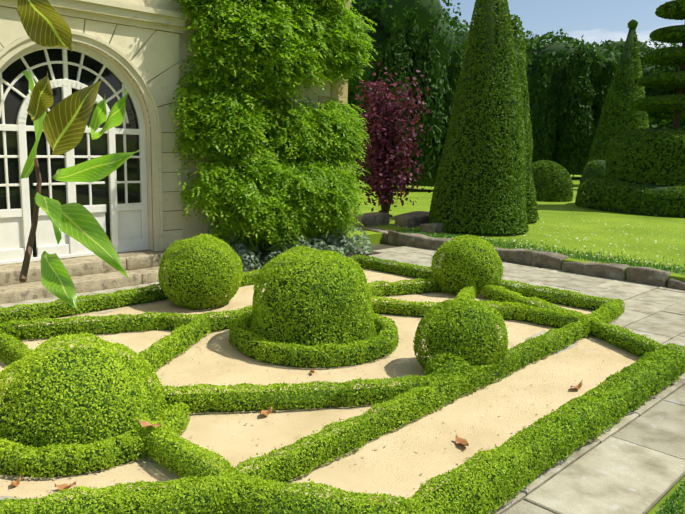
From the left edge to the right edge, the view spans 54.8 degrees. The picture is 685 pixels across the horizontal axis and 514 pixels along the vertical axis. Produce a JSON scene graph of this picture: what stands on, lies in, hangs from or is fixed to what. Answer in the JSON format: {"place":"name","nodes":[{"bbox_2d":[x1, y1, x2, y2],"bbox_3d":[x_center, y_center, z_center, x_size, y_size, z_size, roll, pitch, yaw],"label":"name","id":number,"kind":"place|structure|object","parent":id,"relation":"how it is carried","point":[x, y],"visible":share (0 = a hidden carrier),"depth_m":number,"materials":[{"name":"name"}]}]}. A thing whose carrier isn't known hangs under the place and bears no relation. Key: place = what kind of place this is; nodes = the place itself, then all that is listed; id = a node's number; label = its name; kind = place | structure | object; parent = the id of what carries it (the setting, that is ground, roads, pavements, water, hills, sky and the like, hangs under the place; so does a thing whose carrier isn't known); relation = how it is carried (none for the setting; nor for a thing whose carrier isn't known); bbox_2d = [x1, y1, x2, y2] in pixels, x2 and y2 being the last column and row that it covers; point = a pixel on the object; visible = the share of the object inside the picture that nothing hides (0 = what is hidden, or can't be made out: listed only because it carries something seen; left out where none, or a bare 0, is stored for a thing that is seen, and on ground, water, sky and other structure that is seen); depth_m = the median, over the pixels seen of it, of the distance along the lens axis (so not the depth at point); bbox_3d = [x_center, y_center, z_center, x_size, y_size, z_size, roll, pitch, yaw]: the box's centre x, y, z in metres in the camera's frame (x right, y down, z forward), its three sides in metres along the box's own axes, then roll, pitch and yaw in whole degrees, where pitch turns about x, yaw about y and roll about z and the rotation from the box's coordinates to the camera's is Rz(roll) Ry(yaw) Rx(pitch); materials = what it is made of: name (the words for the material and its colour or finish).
{"place":"outdoors","nodes":[
{"label":"outdoors","id":0,"kind":"place"},
{"bbox_2d":[19,158,41,282],"bbox_3d":[-0.667,-0.084,1.417,0.019,0.248,0.185,-1,10,-12],"label":"plant stem","id":1,"kind":"object","parent":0,"point":[26,261],"visible":0.94,"depth_m":1.43,"materials":[{"name":"brown plant"}]},
{"bbox_2d":[20,70,45,178],"bbox_3d":[-0.718,-0.309,1.535,0.056,0.249,0.104,-1,10,-16],"label":"magnolia leaf","id":2,"kind":"object","parent":1,"relation":"attached to","point":[29,163],"visible":0.67,"depth_m":1.51,"materials":[{"name":"green plant"}]},
{"bbox_2d":[27,73,53,120],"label":"magnolia leaf","id":3,"kind":"object","parent":1,"relation":"attached to","point":[41,101],"visible":1,"depth_m":1.28,"materials":[{"name":"green plant"}]},
{"bbox_2d":[34,192,61,243],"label":"magnolia leaf","id":4,"kind":"object","parent":1,"relation":"attached to","point":[51,208],"visible":1,"depth_m":1.38,"materials":[{"name":"green plant"}]},
{"bbox_2d":[43,80,101,154],"bbox_3d":[-0.590,-0.298,1.413,0.145,0.162,0.070,5,10,21],"label":"magnolia leaf","id":5,"kind":"object","parent":1,"relation":"attached to","point":[65,121],"visible":1,"depth_m":1.41,"materials":[{"name":"green plant"}]},
{"bbox_2d":[52,149,139,181],"bbox_3d":[-0.542,-0.196,1.408,0.238,0.080,0.061,5,10,21],"label":"magnolia leaf","id":6,"kind":"object","parent":1,"relation":"attached to","point":[97,168],"visible":1,"depth_m":1.40,"materials":[{"name":"green plant"}]},
{"bbox_2d":[89,98,106,131],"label":"magnolia leaf","id":7,"kind":"object","parent":1,"relation":"attached to","point":[99,117],"visible":0.94,"depth_m":1.63,"materials":[{"name":"green plant"}]},
{"bbox_2d":[90,90,127,139],"bbox_3d":[-0.539,-0.326,1.509,0.151,0.117,0.037,10,13,39],"label":"magnolia leaf","id":8,"kind":"object","parent":1,"relation":"attached to","point":[115,117],"visible":1,"depth_m":1.50,"materials":[{"name":"green plant"}]},
{"bbox_2d":[17,0,72,51],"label":"magnolia leaf","id":9,"kind":"object","parent":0,"point":[44,23],"visible":1,"depth_m":1.25,"materials":[{"name":"green plant"}]},
{"bbox_2d":[40,251,80,311],"bbox_3d":[-0.573,0.049,1.310,0.052,0.106,0.165,-8,13,-43],"label":"magnolia leaf","id":10,"kind":"object","parent":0,"point":[56,280],"visible":1,"depth_m":1.30,"materials":[{"name":"green plant"}]},
{"bbox_2d":[48,202,128,278],"bbox_3d":[-0.561,-0.039,1.388,0.287,0.144,0.064,9,12,36],"label":"magnolia leaf","id":11,"kind":"object","parent":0,"point":[80,224],"visible":0.77,"depth_m":1.38,"materials":[{"name":"green plant"}]},
{"bbox_2d":[233,249,381,272],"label":"soil bed","id":12,"kind":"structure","parent":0,"point":[350,255],"depth_m":10.00,"materials":[{"name":"brown soil"}]},
{"bbox_2d":[208,226,371,271],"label":"wall foot perennial leaves","id":13,"kind":"object","parent":12,"relation":"on","point":[342,244],"visible":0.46,"depth_m":9.40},
{"bbox_2d":[343,170,684,286],"bbox_3d":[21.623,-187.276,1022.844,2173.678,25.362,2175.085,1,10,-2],"label":"lawn terrace","id":14,"kind":"structure","parent":0,"point":[588,223],"depth_m":12.50,"materials":[{"name":"green plant"}]},
{"bbox_2d":[352,62,432,221],"bbox_3d":[0.920,-2.307,13.293,1.806,3.169,1.827,1,10,-2],"label":"purple shrub","id":15,"kind":"object","parent":14,"relation":"on","point":[383,129],"depth_m":13.06,"materials":[{"name":"purple plant"}]},
{"bbox_2d":[351,7,454,187],"bbox_3d":[2.101,-5.270,22.108,3.836,6.006,2.624,-3,11,-23],"label":"irish yew","id":16,"kind":"object","parent":14,"relation":"on","point":[408,51],"depth_m":21.45,"materials":[{"name":"plant"}]},
{"bbox_2d":[348,40,465,109],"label":"park tree leaves","id":17,"kind":"object","parent":14,"relation":"on","point":[464,46],"depth_m":72.57,"materials":[{"name":"green plant"}]},
{"bbox_2d":[348,0,468,105],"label":"park tree","id":18,"kind":"object","parent":14,"relation":"on","point":[424,16],"depth_m":51.36,"materials":[{"name":"green plant"}]},
{"bbox_2d":[431,46,462,97],"bbox_3d":[5.027,-6.493,29.514,3.337,5.762,2.068,1,10,-2],"label":"tree","id":19,"kind":"object","parent":14,"relation":"on","point":[453,68],"depth_m":29.14,"materials":[{"name":"green plant"}]},
{"bbox_2d":[448,14,470,57],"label":"park tree leaves","id":20,"kind":"object","parent":14,"relation":"on","point":[464,26],"depth_m":80.61,"materials":[{"name":"green plant"}]},
{"bbox_2d":[428,0,528,234],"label":"topiary cone","id":21,"kind":"object","parent":14,"relation":"on","point":[518,110],"depth_m":11.57,"materials":[{"name":"green plant"}]},
{"bbox_2d":[348,103,684,128],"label":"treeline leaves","id":22,"kind":"object","parent":14,"relation":"on","point":[661,125],"depth_m":227.16,"materials":[{"name":"green plant"}]},
{"bbox_2d":[506,14,538,222],"bbox_3d":[3.406,-2.870,13.781,1.629,4.196,1.652,1,10,-2],"label":"topiary cone","id":23,"kind":"object","parent":14,"relation":"on","point":[524,79],"depth_m":13.47,"materials":[{"name":"green plant"}]},
{"bbox_2d":[376,222,678,263],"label":"lawn daisies","id":24,"kind":"object","parent":14,"relation":"on","point":[579,240],"visible":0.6,"depth_m":10.88,"materials":[{"name":"white plant"}]},
{"bbox_2d":[394,228,684,273],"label":"lawn grass fringe","id":25,"kind":"object","parent":14,"relation":"on","point":[512,244],"visible":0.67,"depth_m":9.74,"materials":[{"name":"green plant"}]},
{"bbox_2d":[518,28,582,55],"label":"park tree leaves","id":26,"kind":"object","parent":14,"relation":"on","point":[530,33],"depth_m":102.10,"materials":[{"name":"green plant"}]},
{"bbox_2d":[532,160,573,201],"bbox_3d":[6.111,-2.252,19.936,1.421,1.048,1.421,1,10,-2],"label":"topiary bush","id":27,"kind":"object","parent":14,"relation":"on","point":[540,184],"visible":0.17,"depth_m":19.37,"materials":[{"name":"green plant"}]},
{"bbox_2d":[519,29,621,106],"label":"park tree leaves","id":28,"kind":"object","parent":14,"relation":"on","point":[530,46],"depth_m":72.00,"materials":[{"name":"green plant"}]},
{"bbox_2d":[527,45,616,176],"bbox_3d":[11.730,-7.169,33.027,6.455,6.284,3.602,1,10,-2],"label":"irish yew","id":29,"kind":"object","parent":14,"relation":"on","point":[554,117],"depth_m":31.94,"materials":[{"name":"green plant"}]},
{"bbox_2d":[579,159,605,184],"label":"topiary bush","id":30,"kind":"object","parent":14,"relation":"on","point":[585,175],"visible":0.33,"depth_m":24.67,"materials":[{"name":"green plant"}]},
{"bbox_2d":[587,19,649,162],"bbox_3d":[11.669,-6.270,27.083,2.933,6.659,2.894,1,10,-2],"label":"topiary cone","id":31,"kind":"object","parent":14,"relation":"on","point":[633,23],"depth_m":26.53,"materials":[{"name":"green plant"}]},
{"bbox_2d":[575,175,684,217],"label":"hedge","id":32,"kind":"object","parent":14,"relation":"on","point":[599,182],"depth_m":16.26,"materials":[{"name":"green plant"}]},
{"bbox_2d":[605,127,684,185],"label":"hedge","id":33,"kind":"object","parent":32,"relation":"on","point":[610,157],"depth_m":16.38,"materials":[{"name":"green plant"}]},
{"bbox_2d":[672,24,684,127],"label":"topiary stem","id":34,"kind":"object","parent":33,"relation":"on","point":[676,118],"depth_m":17.14,"materials":[{"name":"brown plant"}]},
{"bbox_2d":[591,38,675,119],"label":"park tree leaves","id":35,"kind":"object","parent":14,"relation":"on","point":[643,50],"depth_m":80.93,"materials":[{"name":"green plant"}]},
{"bbox_2d":[627,94,684,112],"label":"tiered topiary leaves","id":36,"kind":"object","parent":14,"relation":"on","point":[665,99],"depth_m":16.69,"materials":[{"name":"green plant"}]},
{"bbox_2d":[637,70,684,90],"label":"tiered topiary leaves","id":37,"kind":"object","parent":14,"relation":"on","point":[675,85],"depth_m":16.65,"materials":[{"name":"green plant"}]},
{"bbox_2d":[641,39,684,123],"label":"park tree leaves","id":38,"kind":"object","parent":14,"relation":"on","point":[661,118],"depth_m":107.44,"materials":[{"name":"green plant"}]},
{"bbox_2d":[643,46,684,66],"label":"tiered topiary leaves","id":39,"kind":"object","parent":14,"relation":"on","point":[658,61],"depth_m":16.61,"materials":[{"name":"green plant"}]},
{"bbox_2d":[649,25,684,43],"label":"tiered topiary leaves","id":40,"kind":"object","parent":14,"relation":"on","point":[674,39],"depth_m":16.55,"materials":[{"name":"green plant"}]},
{"bbox_2d":[650,65,684,94],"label":"park tree leaves","id":41,"kind":"object","parent":14,"relation":"on","point":[673,68],"depth_m":76.66,"materials":[{"name":"green plant"}]},
{"bbox_2d":[658,43,681,47],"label":"park tree leaves","id":42,"kind":"object","parent":14,"relation":"on","point":[672,44],"depth_m":120.60,"materials":[{"name":"green plant"}]},
{"bbox_2d":[655,0,684,19],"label":"tiered topiary leaves","id":43,"kind":"object","parent":14,"relation":"on","point":[669,14],"depth_m":16.56,"materials":[{"name":"green plant"}]},
{"bbox_2d":[439,0,684,50],"label":"sky","id":44,"kind":"structure","parent":0,"point":[598,20],"materials":[{"name":"blue"}]},
{"bbox_2d":[647,476,684,513],"bbox_3d":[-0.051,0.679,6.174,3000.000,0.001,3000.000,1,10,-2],"label":"ground","id":45,"kind":"structure","parent":0,"point":[668,495],"depth_m":3.29,"materials":[{"name":"green plant"}]},
{"bbox_2d":[2,0,344,266],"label":"building wall","id":46,"kind":"structure","parent":45,"relation":"on","point":[192,226],"depth_m":8.50,"materials":[{"name":"stone"}]},
{"bbox_2d":[0,43,148,264],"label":"arched door","id":47,"kind":"structure","parent":46,"relation":"in","point":[128,225],"depth_m":7.66,"materials":[{"name":"white wood"}]},
{"bbox_2d":[0,49,141,256],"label":"window glass","id":48,"kind":"object","parent":47,"relation":"in","point":[14,100],"depth_m":7.59,"materials":[{"name":"black glass"}]},
{"bbox_2d":[0,30,163,250],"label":"arch molding","id":49,"kind":"structure","parent":46,"relation":"attached to","point":[9,51],"depth_m":8.09,"materials":[{"name":"beige stone"}]},
{"bbox_2d":[0,6,181,248],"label":"door surround blocks","id":50,"kind":"structure","parent":46,"relation":"attached to","point":[157,54],"depth_m":8.16,"materials":[{"name":"beige stone"}]},
{"bbox_2d":[1,6,181,250],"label":"wall joints","id":51,"kind":"object","parent":46,"relation":"attached to","point":[148,116],"depth_m":8.23,"materials":[{"name":"grey stone"}]},
{"bbox_2d":[0,0,186,33],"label":"door cornice","id":52,"kind":"structure","parent":46,"relation":"attached to","point":[116,12],"depth_m":7.61,"materials":[{"name":"beige stone"}]},
{"bbox_2d":[185,0,349,253],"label":"wall plinth and quoins","id":53,"kind":"structure","parent":45,"relation":"on","point":[338,91],"depth_m":10.37,"materials":[{"name":"beige stone"}]},
{"bbox_2d":[169,0,377,252],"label":"wisteria","id":54,"kind":"object","parent":53,"relation":"on","point":[268,45],"depth_m":8.75,"materials":[{"name":"green plant"}]},
{"bbox_2d":[0,246,684,513],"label":"paving slabs","id":55,"kind":"structure","parent":45,"relation":"on","point":[636,466],"depth_m":3.95,"materials":[{"name":"stone"}]},
{"bbox_2d":[0,249,171,303],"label":"door steps","id":56,"kind":"structure","parent":55,"relation":"on","point":[92,273],"depth_m":7.48,"materials":[{"name":"beige stone"}]},
{"bbox_2d":[0,268,639,503],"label":"sand bed","id":57,"kind":"object","parent":55,"relation":"on","point":[373,470],"visible":0.33,"depth_m":4.26,"materials":[{"name":"beige sand"}]},
{"bbox_2d":[10,476,20,486],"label":"fallen leaf","id":58,"kind":"object","parent":57,"relation":"on","point":[16,483],"visible":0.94,"depth_m":3.22,"materials":[{"name":"brown plant"}]},
{"bbox_2d":[54,481,75,489],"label":"fallen leaf","id":59,"kind":"object","parent":57,"relation":"on","point":[63,486],"visible":0.88,"depth_m":3.18,"materials":[{"name":"brown plant"}]},
{"bbox_2d":[260,404,272,415],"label":"fallen leaf","id":60,"kind":"object","parent":57,"relation":"on","point":[266,412],"visible":0.98,"depth_m":4.12,"materials":[{"name":"brown plant"}]},
{"bbox_2d":[8,275,628,491],"bbox_3d":[-0.482,0.790,5.212,4.513,0.013,6.997,11,14,43],"label":"sand grit and twigs","id":61,"kind":"object","parent":57,"relation":"on","point":[343,375],"visible":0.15,"depth_m":4.60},
{"bbox_2d":[0,233,684,513],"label":"boxwood hedge leaves","id":62,"kind":"object","parent":57,"relation":"on","point":[253,313],"visible":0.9,"depth_m":4.27,"materials":[{"name":"green plant"}]},
{"bbox_2d":[138,419,160,427],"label":"fallen leaf","id":63,"kind":"object","parent":62,"relation":"on","point":[145,424],"visible":0.96,"depth_m":3.52,"materials":[{"name":"brown plant"}]},
{"bbox_2d":[455,433,468,445],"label":"fallen leaf","id":64,"kind":"object","parent":57,"relation":"on","point":[462,441],"visible":0.96,"depth_m":3.78,"materials":[{"name":"brown plant"}]},
{"bbox_2d":[570,380,582,388],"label":"fallen leaf","id":65,"kind":"object","parent":57,"relation":"on","point":[579,385],"visible":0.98,"depth_m":4.72,"materials":[{"name":"brown plant"}]},
{"bbox_2d":[351,211,684,290],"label":"kerb stones","id":66,"kind":"object","parent":45,"relation":"on","point":[615,271],"visible":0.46,"depth_m":9.72,"materials":[{"name":"grey stone"}]},
{"bbox_2d":[354,243,684,513],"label":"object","id":67,"kind":"object","parent":45,"relation":"on","point":[379,246],"depth_m":10.99,"materials":[{"name":"grey stone"}]},
{"bbox_2d":[655,480,684,513],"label":"grass blades","id":68,"kind":"object","parent":45,"relation":"on","point":[668,510],"visible":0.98,"depth_m":3.24,"materials":[{"name":"green plant"}]}
]}

